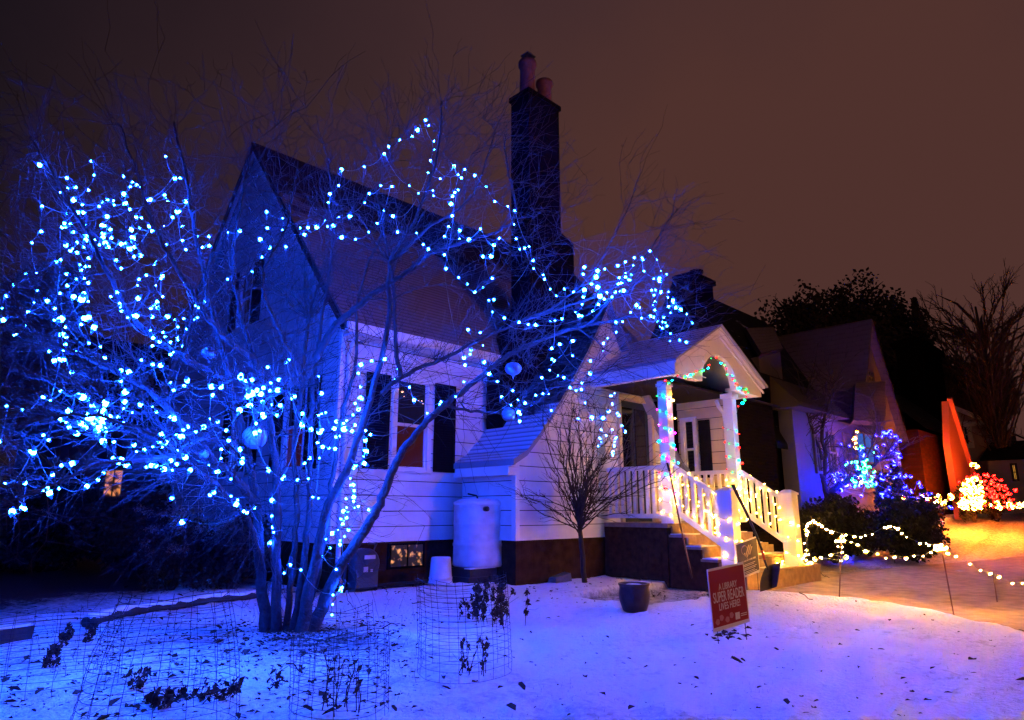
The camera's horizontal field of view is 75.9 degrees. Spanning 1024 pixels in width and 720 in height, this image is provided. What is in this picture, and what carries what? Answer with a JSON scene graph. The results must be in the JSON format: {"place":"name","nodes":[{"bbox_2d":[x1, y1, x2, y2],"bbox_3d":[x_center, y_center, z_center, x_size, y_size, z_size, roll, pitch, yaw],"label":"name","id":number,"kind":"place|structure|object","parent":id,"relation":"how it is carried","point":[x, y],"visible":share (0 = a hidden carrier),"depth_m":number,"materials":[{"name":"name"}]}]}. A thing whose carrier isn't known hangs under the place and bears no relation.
{"place":"outdoors","nodes":[
{"label":"outdoors","id":0,"kind":"place"},
{"bbox_2d":[2,575,1016,719],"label":"grass tips","id":1,"kind":"object","parent":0,"point":[272,653],"depth_m":5.64,"materials":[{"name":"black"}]},
{"bbox_2d":[0,513,1023,719],"bbox_3d":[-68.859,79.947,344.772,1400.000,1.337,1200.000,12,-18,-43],"label":"ground","id":2,"kind":"structure","parent":0,"point":[664,641],"depth_m":5.84,"materials":[{"name":"white snow"}]},
{"bbox_2d":[0,623,33,644],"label":"edging block","id":3,"kind":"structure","parent":2,"relation":"on","point":[17,631],"depth_m":6.34,"materials":[{"name":"concrete"}]},
{"bbox_2d":[0,256,93,531],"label":"leafy tree","id":4,"kind":"object","parent":2,"relation":"on","point":[36,366],"visible":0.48,"depth_m":22.36,"materials":[{"name":"green plant"}]},
{"bbox_2d":[38,641,64,667],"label":"dead plant","id":5,"kind":"object","parent":2,"relation":"on","point":[48,656],"visible":0.83,"depth_m":5.38,"materials":[{"name":"brown plant"}]},
{"bbox_2d":[0,463,115,573],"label":"evergreen bush","id":6,"kind":"object","parent":2,"relation":"on","point":[48,553],"visible":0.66,"depth_m":13.63,"materials":[{"name":"green plant"}]},
{"bbox_2d":[0,608,123,699],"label":"wire cage","id":7,"kind":"object","parent":2,"relation":"on","point":[54,642],"visible":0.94,"depth_m":4.82,"materials":[{"name":"black metal"}]},
{"bbox_2d":[51,622,74,645],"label":"dead plant","id":8,"kind":"object","parent":2,"relation":"on","point":[63,635],"visible":0.81,"depth_m":6.19,"materials":[{"name":"brown plant"}]},
{"bbox_2d":[40,349,127,411],"bbox_3d":[-16.419,3.240,24.812,3.406,7.500,2.993,12,-18,-43],"label":"leafy tree","id":9,"kind":"object","parent":2,"relation":"on","point":[74,359],"visible":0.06,"depth_m":24.79,"materials":[{"name":"grey plant"}]},
{"bbox_2d":[77,618,103,642],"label":"dead plant","id":10,"kind":"object","parent":2,"relation":"on","point":[92,627],"visible":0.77,"depth_m":6.43,"materials":[{"name":"brown plant"}]},
{"bbox_2d":[11,333,170,547],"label":"house","id":11,"kind":"structure","parent":2,"relation":"on","point":[117,489],"depth_m":24.27,"materials":[{"name":"black"}]},
{"bbox_2d":[60,466,88,498],"bbox_3d":[-15.388,4.324,23.028,0.802,1.131,0.070,12,-18,-43],"label":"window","id":12,"kind":"structure","parent":11,"relation":"in","point":[63,468],"depth_m":23.10,"materials":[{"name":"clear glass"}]},
{"bbox_2d":[98,467,126,499],"bbox_3d":[-14.513,4.484,23.880,0.776,1.165,0.070,12,-18,-43],"label":"window","id":13,"kind":"structure","parent":11,"relation":"in","point":[117,489],"depth_m":23.87,"materials":[{"name":"orange glass"}]},
{"bbox_2d":[64,474,178,579],"bbox_3d":[-7.147,3.119,12.215,2.080,2.005,1.741,12,-18,-43],"label":"evergreen bush","id":14,"kind":"object","parent":2,"relation":"on","point":[116,536],"visible":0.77,"depth_m":11.79,"materials":[{"name":"green plant"}]},
{"bbox_2d":[123,665,150,690],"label":"dead plant","id":15,"kind":"object","parent":2,"relation":"on","point":[140,683],"visible":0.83,"depth_m":4.74,"materials":[{"name":"brown plant"}]},
{"bbox_2d":[126,360,165,405],"bbox_3d":[-15.017,3.623,26.500,3.218,7.509,3.458,12,-18,-43],"label":"leafy tree","id":16,"kind":"object","parent":2,"relation":"on","point":[135,394],"visible":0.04,"depth_m":26.31,"materials":[{"name":"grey plant"}]},
{"bbox_2d":[70,587,239,719],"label":"wire cage","id":17,"kind":"object","parent":2,"relation":"on","point":[158,678],"visible":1,"depth_m":3.90,"materials":[{"name":"black metal"}]},
{"bbox_2d":[142,683,185,709],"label":"dead plant","id":18,"kind":"object","parent":2,"relation":"on","point":[168,702],"visible":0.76,"depth_m":4.30,"materials":[{"name":"brown plant"}]},
{"bbox_2d":[113,500,221,591],"bbox_3d":[-5.388,3.045,10.625,1.451,1.667,1.851,12,-18,-43],"label":"hydrangea bush","id":19,"kind":"object","parent":2,"relation":"on","point":[177,563],"visible":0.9,"depth_m":10.49,"materials":[{"name":"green plant"}]},
{"bbox_2d":[81,590,255,627],"bbox_3d":[-4.275,3.140,8.389,0.429,0.170,2.566,-6,-14,25],"label":"log edging","id":20,"kind":"object","parent":2,"relation":"on","point":[201,598],"visible":0.7,"depth_m":8.37,"materials":[{"name":"bark"},{"name":"wood"},{"name":"snow"}]},
{"bbox_2d":[153,287,196,347],"bbox_3d":[-15.098,2.484,30.970,4.511,11.730,4.616,0,-13,-1],"label":"bare far tree","id":21,"kind":"object","parent":2,"relation":"on","point":[170,324],"visible":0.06,"depth_m":30.82,"materials":[{"name":"grey plant"}]},
{"bbox_2d":[173,676,226,700],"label":"dead plant","id":22,"kind":"object","parent":2,"relation":"on","point":[183,691],"visible":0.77,"depth_m":4.47,"materials":[{"name":"brown plant"}]},
{"bbox_2d":[202,673,246,703],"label":"dead plant","id":23,"kind":"object","parent":2,"relation":"on","point":[233,689],"visible":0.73,"depth_m":4.41,"materials":[{"name":"brown plant"}]},
{"bbox_2d":[188,505,272,591],"bbox_3d":[-4.614,3.043,10.975,1.330,1.701,1.352,6,-14,-25],"label":"evergreen bush","id":24,"kind":"object","parent":2,"relation":"on","point":[228,573],"visible":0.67,"depth_m":10.65,"materials":[{"name":"green plant"}]},
{"bbox_2d":[266,662,287,688],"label":"dead plant","id":25,"kind":"object","parent":2,"relation":"on","point":[275,684],"visible":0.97,"depth_m":4.81,"materials":[{"name":"brown plant"}]},
{"bbox_2d":[294,600,375,688],"bbox_3d":[-1.370,2.196,5.163,0.653,0.550,0.665,12,-18,-43],"label":"wire cage","id":26,"kind":"object","parent":2,"relation":"on","point":[338,621],"visible":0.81,"depth_m":5.17,"materials":[{"name":"black metal"}]},
{"bbox_2d":[312,643,362,716],"bbox_3d":[-1.097,2.037,4.200,0.328,0.411,0.373,6,-14,-26],"label":"dead plant","id":27,"kind":"object","parent":2,"relation":"on","point":[324,697],"visible":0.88,"depth_m":4.19,"materials":[{"name":"plant"}]},
{"bbox_2d":[288,628,389,719],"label":"wire cage","id":28,"kind":"object","parent":2,"relation":"on","point":[334,663],"visible":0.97,"depth_m":4.03,"materials":[{"name":"black metal"}]},
{"bbox_2d":[281,579,428,592],"bbox_3d":[-2.040,3.704,10.819,3.900,0.020,0.661,12,-18,-43],"label":"flower bed","id":29,"kind":"object","parent":2,"relation":"on","point":[394,584],"visible":0.47,"depth_m":10.81,"materials":[{"name":"white snow"}]},
{"bbox_2d":[343,542,379,592],"bbox_3d":[-2.435,3.324,10.506,0.592,0.761,0.400,12,-18,-43],"label":"gas meter","id":30,"kind":"object","parent":2,"relation":"on","point":[370,560],"visible":0.79,"depth_m":10.40,"materials":[{"name":"grey metal"}]},
{"bbox_2d":[0,0,765,639],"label":"bare tree","id":31,"kind":"object","parent":2,"relation":"on","point":[296,620],"visible":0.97,"depth_m":6.57,"materials":[{"name":"brown plant"}]},
{"bbox_2d":[1,180,153,365],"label":"light string","id":32,"kind":"object","parent":31,"relation":"attached to","point":[80,317],"visible":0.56,"depth_m":6.37,"materials":[{"name":"blue plastic"}]},
{"bbox_2d":[1,160,252,358],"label":"light string","id":33,"kind":"object","parent":31,"relation":"attached to","point":[84,293],"visible":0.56,"depth_m":6.10,"materials":[{"name":"blue"}]},
{"bbox_2d":[2,401,254,525],"bbox_3d":[-3.051,0.852,5.431,1.906,1.025,0.835,12,-18,-43],"label":"light string","id":34,"kind":"object","parent":31,"relation":"attached to","point":[49,491],"visible":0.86,"depth_m":5.31,"materials":[{"name":"grey"}]},
{"bbox_2d":[0,359,265,471],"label":"light string","id":35,"kind":"object","parent":31,"relation":"attached to","point":[252,393],"visible":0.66,"depth_m":5.24,"materials":[{"name":"grey"}]},
{"bbox_2d":[83,155,211,343],"bbox_3d":[-3.612,-0.996,6.407,1.257,1.826,0.776,-9,-16,35],"label":"light string","id":36,"kind":"object","parent":31,"relation":"attached to","point":[177,210],"visible":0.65,"depth_m":6.33,"materials":[{"name":"blue"}]},
{"bbox_2d":[49,356,245,480],"bbox_3d":[-2.982,0.497,5.414,1.422,0.976,0.671,8,-15,-32],"label":"light string","id":37,"kind":"object","parent":31,"relation":"attached to","point":[159,365],"visible":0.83,"depth_m":5.35,"materials":[{"name":"blue"}]},
{"bbox_2d":[242,396,266,448],"bbox_3d":[-2.468,0.565,6.340,0.228,0.591,0.228,12,-18,-43],"label":"ornament","id":38,"kind":"object","parent":31,"relation":"hanging from","point":[252,440],"visible":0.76,"depth_m":6.23,"materials":[{"name":"blue"}]},
{"bbox_2d":[245,358,498,505],"bbox_3d":[-1.403,0.655,6.691,2.828,1.627,1.269,12,-18,-43],"label":"light string","id":39,"kind":"object","parent":31,"relation":"attached to","point":[303,413],"visible":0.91,"depth_m":5.88,"materials":[{"name":"grey"}]},
{"bbox_2d":[257,153,514,292],"bbox_3d":[-1.241,-1.525,6.967,2.686,1.558,0.531,3,-13,-11],"label":"light string","id":40,"kind":"object","parent":31,"relation":"attached to","point":[393,216],"visible":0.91,"depth_m":7.05,"materials":[{"name":"blue plastic"}]},
{"bbox_2d":[268,388,521,616],"bbox_3d":[-1.243,1.478,6.979,2.763,2.436,0.790,1,-13,-5],"label":"light string","id":41,"kind":"object","parent":31,"relation":"attached to","point":[342,429],"visible":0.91,"depth_m":7.00,"materials":[{"name":"blue"}]},
{"bbox_2d":[261,118,537,360],"bbox_3d":[-1.046,-1.418,7.112,3.072,2.672,0.760,5,-14,-22],"label":"light string","id":42,"kind":"object","parent":31,"relation":"attached to","point":[468,329],"visible":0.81,"depth_m":7.33,"materials":[{"name":"blue plastic"}]},
{"bbox_2d":[502,382,514,420],"bbox_3d":[-0.041,0.482,7.635,0.158,0.467,0.158,12,-18,-43],"label":"ornament","id":43,"kind":"object","parent":31,"relation":"hanging from","point":[506,413],"visible":0.84,"depth_m":7.54,"materials":[{"name":"blue"}]},
{"bbox_2d":[505,332,521,378],"bbox_3d":[0.014,-0.059,7.637,0.193,0.579,0.193,12,-18,-43],"label":"ornament","id":44,"kind":"object","parent":31,"relation":"hanging from","point":[512,371],"visible":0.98,"depth_m":7.54,"materials":[{"name":"blue"}]},
{"bbox_2d":[524,246,681,329],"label":"light string","id":45,"kind":"object","parent":31,"relation":"hanging from","point":[600,297],"visible":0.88,"depth_m":7.84,"materials":[{"name":"blue"}]},
{"bbox_2d":[523,257,692,421],"bbox_3d":[1.272,-0.211,7.782,2.174,1.870,0.942,2,-13,-10],"label":"light string","id":46,"kind":"object","parent":31,"relation":"attached to","point":[571,341],"visible":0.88,"depth_m":7.77,"materials":[{"name":"blue"}]},
{"bbox_2d":[428,556,453,584],"bbox_3d":[-1.188,3.531,11.026,0.410,0.430,0.439,12,-18,-43],"label":"bucket","id":47,"kind":"object","parent":2,"relation":"on","point":[440,571],"visible":0.97,"depth_m":10.90,"materials":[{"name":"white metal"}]},
{"bbox_2d":[415,571,511,683],"bbox_3d":[-0.420,2.102,5.295,0.775,0.752,0.787,12,-18,-43],"label":"wire cage","id":48,"kind":"object","parent":2,"relation":"on","point":[447,598],"visible":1,"depth_m":5.13,"materials":[{"name":"black metal"}]},
{"bbox_2d":[458,593,482,619],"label":"dead plant","id":49,"kind":"object","parent":2,"relation":"on","point":[468,606],"visible":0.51,"depth_m":7.72,"materials":[{"name":"brown plant"}]},
{"bbox_2d":[452,630,492,676],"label":"dead plant","id":50,"kind":"object","parent":2,"relation":"on","point":[482,644],"visible":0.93,"depth_m":5.12,"materials":[{"name":"brown plant"}]},
{"bbox_2d":[451,567,497,583],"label":"block plinth","id":51,"kind":"structure","parent":2,"relation":"on","point":[465,575],"depth_m":11.37,"materials":[{"name":"concrete"}]},
{"bbox_2d":[452,493,501,567],"bbox_3d":[-0.591,3.075,11.970,0.970,1.292,0.975,12,-18,-43],"label":"rain barrel","id":52,"kind":"object","parent":51,"relation":"on","point":[477,543],"visible":0.84,"depth_m":11.56,"materials":[{"name":"white plastic"}]},
{"bbox_2d":[155,51,820,590],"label":"house","id":53,"kind":"structure","parent":2,"relation":"on","point":[645,539],"depth_m":13.04,"materials":[{"name":"white"}]},
{"bbox_2d":[224,396,250,477],"bbox_3d":[-5.628,1.584,13.625,0.140,1.690,0.940,12,-18,-43],"label":"window","id":54,"kind":"structure","parent":53,"relation":"in","point":[247,413],"depth_m":13.74,"materials":[{"name":"black glass"}]},
{"bbox_2d":[232,262,254,332],"bbox_3d":[-5.909,-1.384,14.598,0.140,1.470,0.840,12,-18,-43],"label":"window","id":55,"kind":"structure","parent":53,"relation":"in","point":[243,294],"depth_m":14.67,"materials":[{"name":"black glass"}]},
{"bbox_2d":[279,377,309,473],"bbox_3d":[-3.947,1.203,11.970,0.140,1.690,0.960,12,-18,-43],"label":"window","id":56,"kind":"structure","parent":53,"relation":"in","point":[284,441],"depth_m":12.10,"materials":[{"name":"white"}]},
{"bbox_2d":[386,542,424,569],"bbox_3d":[-1.853,3.426,11.506,0.780,0.430,0.062,12,-18,-43],"label":"basement window","id":57,"kind":"structure","parent":53,"relation":"in","point":[398,554],"depth_m":11.46,"materials":[{"name":"black"}]},
{"bbox_2d":[388,374,432,473],"bbox_3d":[-1.836,1.179,11.997,0.930,1.750,0.140,12,-18,-43],"label":"window","id":58,"kind":"structure","parent":53,"relation":"in","point":[421,451],"depth_m":12.03,"materials":[{"name":"white"}]},
{"bbox_2d":[621,400,651,521],"bbox_3d":[2.669,2.201,14.326,1.130,2.580,0.065,12,-18,-43],"label":"door","id":59,"kind":"structure","parent":53,"relation":"in","point":[642,438],"depth_m":14.41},
{"bbox_2d":[679,417,701,480],"bbox_3d":[4.175,2.082,15.395,0.140,1.470,0.500,12,-18,-43],"label":"window","id":60,"kind":"structure","parent":53,"relation":"in","point":[688,426],"depth_m":15.43,"materials":[{"name":"white glass"}]},
{"bbox_2d":[664,356,748,393],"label":"light string","id":61,"kind":"object","parent":53,"relation":"attached to","point":[703,371],"visible":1,"depth_m":13.04,"materials":[{"name":"multicoloured"}]},
{"bbox_2d":[471,577,537,629],"bbox_3d":[-0.175,2.764,7.524,0.670,0.508,0.765,12,-18,-43],"label":"dead plant","id":62,"kind":"object","parent":2,"relation":"on","point":[495,614],"visible":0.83,"depth_m":7.42,"materials":[{"name":"brown plant"}]},
{"bbox_2d":[0,573,1023,719],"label":"fallen leaves","id":63,"kind":"object","parent":2,"relation":"on","point":[522,685],"depth_m":5.63,"materials":[{"name":"brown plant"}]},
{"bbox_2d":[548,572,571,582],"bbox_3d":[0.860,3.865,11.678,0.450,0.150,0.200,12,-18,-43],"label":"splash block","id":64,"kind":"object","parent":2,"relation":"on","point":[562,577],"depth_m":11.61,"materials":[{"name":"concrete"}]},
{"bbox_2d":[498,377,685,582],"bbox_3d":[1.393,2.128,11.592,3.364,3.655,2.494,12,-18,-43],"label":"bare shrub","id":65,"kind":"object","parent":2,"relation":"on","point":[579,506],"visible":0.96,"depth_m":11.61,"materials":[{"name":"black plant"}]},
{"bbox_2d":[618,581,649,612],"bbox_3d":[1.563,3.034,8.386,0.400,0.350,0.400,12,-18,-43],"label":"plant pot","id":66,"kind":"object","parent":2,"relation":"on","point":[634,597],"visible":0.99,"depth_m":8.24,"materials":[{"name":"black ceramic"}]},
{"bbox_2d":[666,463,692,578],"bbox_3d":[2.963,2.945,11.506,0.197,2.189,1.335,-5,-14,22],"label":"garden pole","id":67,"kind":"object","parent":2,"relation":"on","point":[668,467],"visible":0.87,"depth_m":11.10,"materials":[{"name":"brown metal"}]},
{"bbox_2d":[707,562,749,643],"bbox_3d":[2.151,2.424,6.513,0.602,0.788,0.034,8,-15,-32],"label":"yard sign","id":68,"kind":"object","parent":2,"relation":"on","point":[728,596],"visible":1,"depth_m":6.51,"materials":[{"name":"red plastic"}]},
{"bbox_2d":[650,269,813,490],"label":"neighbour house","id":69,"kind":"structure","parent":2,"relation":"on","point":[759,337],"depth_m":20.91,"materials":[{"name":"black"}]},
{"bbox_2d":[735,536,759,589],"bbox_3d":[3.715,3.249,10.327,0.604,0.923,0.121,7,-15,-27],"label":"yard sign","id":70,"kind":"object","parent":2,"relation":"on","point":[747,554],"visible":0.98,"depth_m":10.36,"materials":[{"name":"beige"}]},
{"bbox_2d":[731,484,780,591],"bbox_3d":[3.860,2.795,10.373,0.616,1.652,0.257,3,-13,-11],"label":"snow shovel","id":71,"kind":"object","parent":2,"relation":"on","point":[769,577],"visible":1,"depth_m":10.31,"materials":[{"name":"black plastic"}]},
{"bbox_2d":[754,279,829,335],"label":"leafy tree","id":72,"kind":"object","parent":2,"relation":"on","point":[801,316],"visible":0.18,"depth_m":50.10,"materials":[{"name":"grey plant"}]},
{"bbox_2d":[799,488,878,563],"bbox_3d":[8.205,4.221,16.706,2.263,1.875,2.287,-2,-13,9],"label":"hedge","id":73,"kind":"object","parent":2,"relation":"on","point":[838,513],"visible":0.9,"depth_m":16.35,"materials":[{"name":"green plant"}]},
{"bbox_2d":[770,319,908,560],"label":"neighbour house","id":74,"kind":"structure","parent":2,"relation":"on","point":[864,370],"depth_m":21.59,"materials":[{"name":"white paint"}]},
{"bbox_2d":[812,434,822,473],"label":"window","id":75,"kind":"structure","parent":74,"relation":"in","point":[818,470],"depth_m":18.38,"materials":[{"name":"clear glass"}]},
{"bbox_2d":[825,432,838,472],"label":"window","id":76,"kind":"structure","parent":74,"relation":"in","point":[833,452],"depth_m":19.24,"materials":[{"name":"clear glass"}]},
{"bbox_2d":[842,432,853,472],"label":"window","id":77,"kind":"structure","parent":74,"relation":"in","point":[845,436],"depth_m":20.14,"materials":[{"name":"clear glass"}]},
{"bbox_2d":[852,429,875,463],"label":"window","id":78,"kind":"structure","parent":74,"relation":"in","point":[862,439],"depth_m":21.30,"materials":[{"name":"blue glass"}]},
{"bbox_2d":[839,538,841,596],"bbox_3d":[5.066,3.249,10.113,0.038,0.995,0.218,3,-13,-13],"label":"light stake","id":79,"kind":"object","parent":2,"relation":"on","point":[840,567],"visible":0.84,"depth_m":10.10,"materials":[{"name":"brown"}]},
{"bbox_2d":[842,538,941,559],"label":"light string","id":80,"kind":"object","parent":79,"relation":"hanging from","point":[938,549],"visible":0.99,"depth_m":9.72,"materials":[{"name":"grey"}]},
{"bbox_2d":[770,337,930,501],"bbox_3d":[9.126,1.931,18.531,4.785,5.420,3.218,-4,-13,16],"label":"bare tree","id":81,"kind":"object","parent":2,"relation":"on","point":[838,484],"visible":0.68,"depth_m":18.46,"materials":[{"name":"black plant"}]},
{"bbox_2d":[835,443,884,487],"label":"light string","id":82,"kind":"object","parent":81,"relation":"attached to","point":[857,467],"visible":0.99,"depth_m":18.10,"materials":[{"name":"green plastic"}]},
{"bbox_2d":[860,459,875,488],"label":"light string","id":83,"kind":"object","parent":81,"relation":"attached to","point":[863,463],"visible":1,"depth_m":17.99,"materials":[{"name":"teal plastic"}]},
{"bbox_2d":[875,430,901,480],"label":"light string","id":84,"kind":"object","parent":81,"relation":"attached to","point":[885,433],"visible":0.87,"depth_m":18.44,"materials":[{"name":"blue plastic"}]},
{"bbox_2d":[809,267,911,421],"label":"leafy tree","id":85,"kind":"object","parent":2,"relation":"on","point":[844,311],"visible":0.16,"depth_m":51.86,"materials":[{"name":"green plant"}]},
{"bbox_2d":[872,458,910,514],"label":"bush","id":86,"kind":"object","parent":2,"relation":"on","point":[898,484],"visible":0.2,"depth_m":19.86,"materials":[{"name":"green plant"}]},
{"bbox_2d":[832,472,952,509],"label":"light string","id":87,"kind":"object","parent":86,"relation":"attached to","point":[846,485],"visible":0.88,"depth_m":18.21,"materials":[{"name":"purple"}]},
{"bbox_2d":[768,556,1023,631],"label":"walkway","id":88,"kind":"structure","parent":2,"relation":"on","point":[972,592],"depth_m":11.84,"materials":[{"name":"white snow"}]},
{"bbox_2d":[863,485,951,562],"bbox_3d":[10.652,4.465,17.938,3.024,2.066,2.390,12,-18,-43],"label":"hedge","id":89,"kind":"object","parent":2,"relation":"on","point":[908,516],"visible":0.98,"depth_m":17.08,"materials":[{"name":"green plant"}]},
{"bbox_2d":[873,300,955,428],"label":"leafy tree","id":90,"kind":"object","parent":2,"relation":"on","point":[945,362],"visible":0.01,"depth_m":53.33,"materials":[{"name":"grey plant"}]},
{"bbox_2d":[910,297,929,341],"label":"conifer","id":91,"kind":"object","parent":2,"relation":"on","point":[916,333],"visible":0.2,"depth_m":48.94,"materials":[{"name":"grey plant"}]},
{"bbox_2d":[891,337,977,519],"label":"neighbour house","id":92,"kind":"structure","parent":2,"relation":"on","point":[939,460],"depth_m":28.27,"materials":[{"name":"brown wood"}]},
{"bbox_2d":[891,351,997,437],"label":"bare far tree","id":93,"kind":"object","parent":2,"relation":"on","point":[952,393],"visible":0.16,"depth_m":44.73,"materials":[{"name":"grey plant"}]},
{"bbox_2d":[941,543,953,614],"bbox_3d":[5.564,2.850,8.376,0.016,0.996,0.274,-11,-17,39],"label":"light stake","id":94,"kind":"object","parent":2,"relation":"on","point":[947,582],"visible":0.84,"depth_m":8.37,"materials":[{"name":"brown metal"}]},
{"bbox_2d":[806,520,941,547],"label":"light string","id":95,"kind":"object","parent":94,"relation":"hanging from","point":[897,528],"visible":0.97,"depth_m":12.14,"materials":[{"name":"grey"}]},
{"bbox_2d":[902,257,1023,449],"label":"bare far tree","id":96,"kind":"object","parent":2,"relation":"on","point":[992,412],"visible":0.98,"depth_m":41.39,"materials":[{"name":"brown bark"}]},
{"bbox_2d":[950,480,992,522],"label":"bush","id":97,"kind":"object","parent":2,"relation":"on","point":[969,514],"visible":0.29,"depth_m":25.33,"materials":[{"name":"green plant"}]},
{"bbox_2d":[960,477,983,510],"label":"light string","id":98,"kind":"object","parent":97,"relation":"attached to","point":[971,487],"visible":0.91,"depth_m":23.82,"materials":[{"name":"white plastic"}]},
{"bbox_2d":[958,473,1017,509],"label":"light string","id":99,"kind":"object","parent":97,"relation":"attached to","point":[991,490],"visible":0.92,"depth_m":24.23,"materials":[{"name":"red plastic"}]},
{"bbox_2d":[957,499,1023,509],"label":"light string","id":100,"kind":"object","parent":97,"relation":"attached to","point":[963,507],"visible":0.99,"depth_m":23.97,"materials":[{"name":"white plastic"}]},
{"bbox_2d":[942,344,1019,423],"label":"leafy tree","id":101,"kind":"object","parent":2,"relation":"on","point":[952,366],"visible":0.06,"depth_m":55.99,"materials":[{"name":"grey plant"}]},
{"bbox_2d":[955,406,1023,484],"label":"house","id":102,"kind":"structure","parent":2,"relation":"on","point":[976,451],"depth_m":43.02,"materials":[{"name":"grey"}]},
{"bbox_2d":[960,421,974,447],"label":"window","id":103,"kind":"structure","parent":102,"relation":"in","point":[969,436],"depth_m":43.32,"materials":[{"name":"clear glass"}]},
{"bbox_2d":[975,480,1011,521],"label":"bush","id":104,"kind":"object","parent":2,"relation":"on","point":[994,513],"visible":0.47,"depth_m":25.91,"materials":[{"name":"green plant"}]},
{"bbox_2d":[980,440,1023,512],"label":"house","id":105,"kind":"structure","parent":2,"relation":"on","point":[1006,464],"depth_m":38.47,"materials":[{"name":"grey"}]},
{"bbox_2d":[0,0,1023,497],"label":"sky","id":106,"kind":"structure","parent":0,"point":[886,137],"materials":[{"name":"brown"}]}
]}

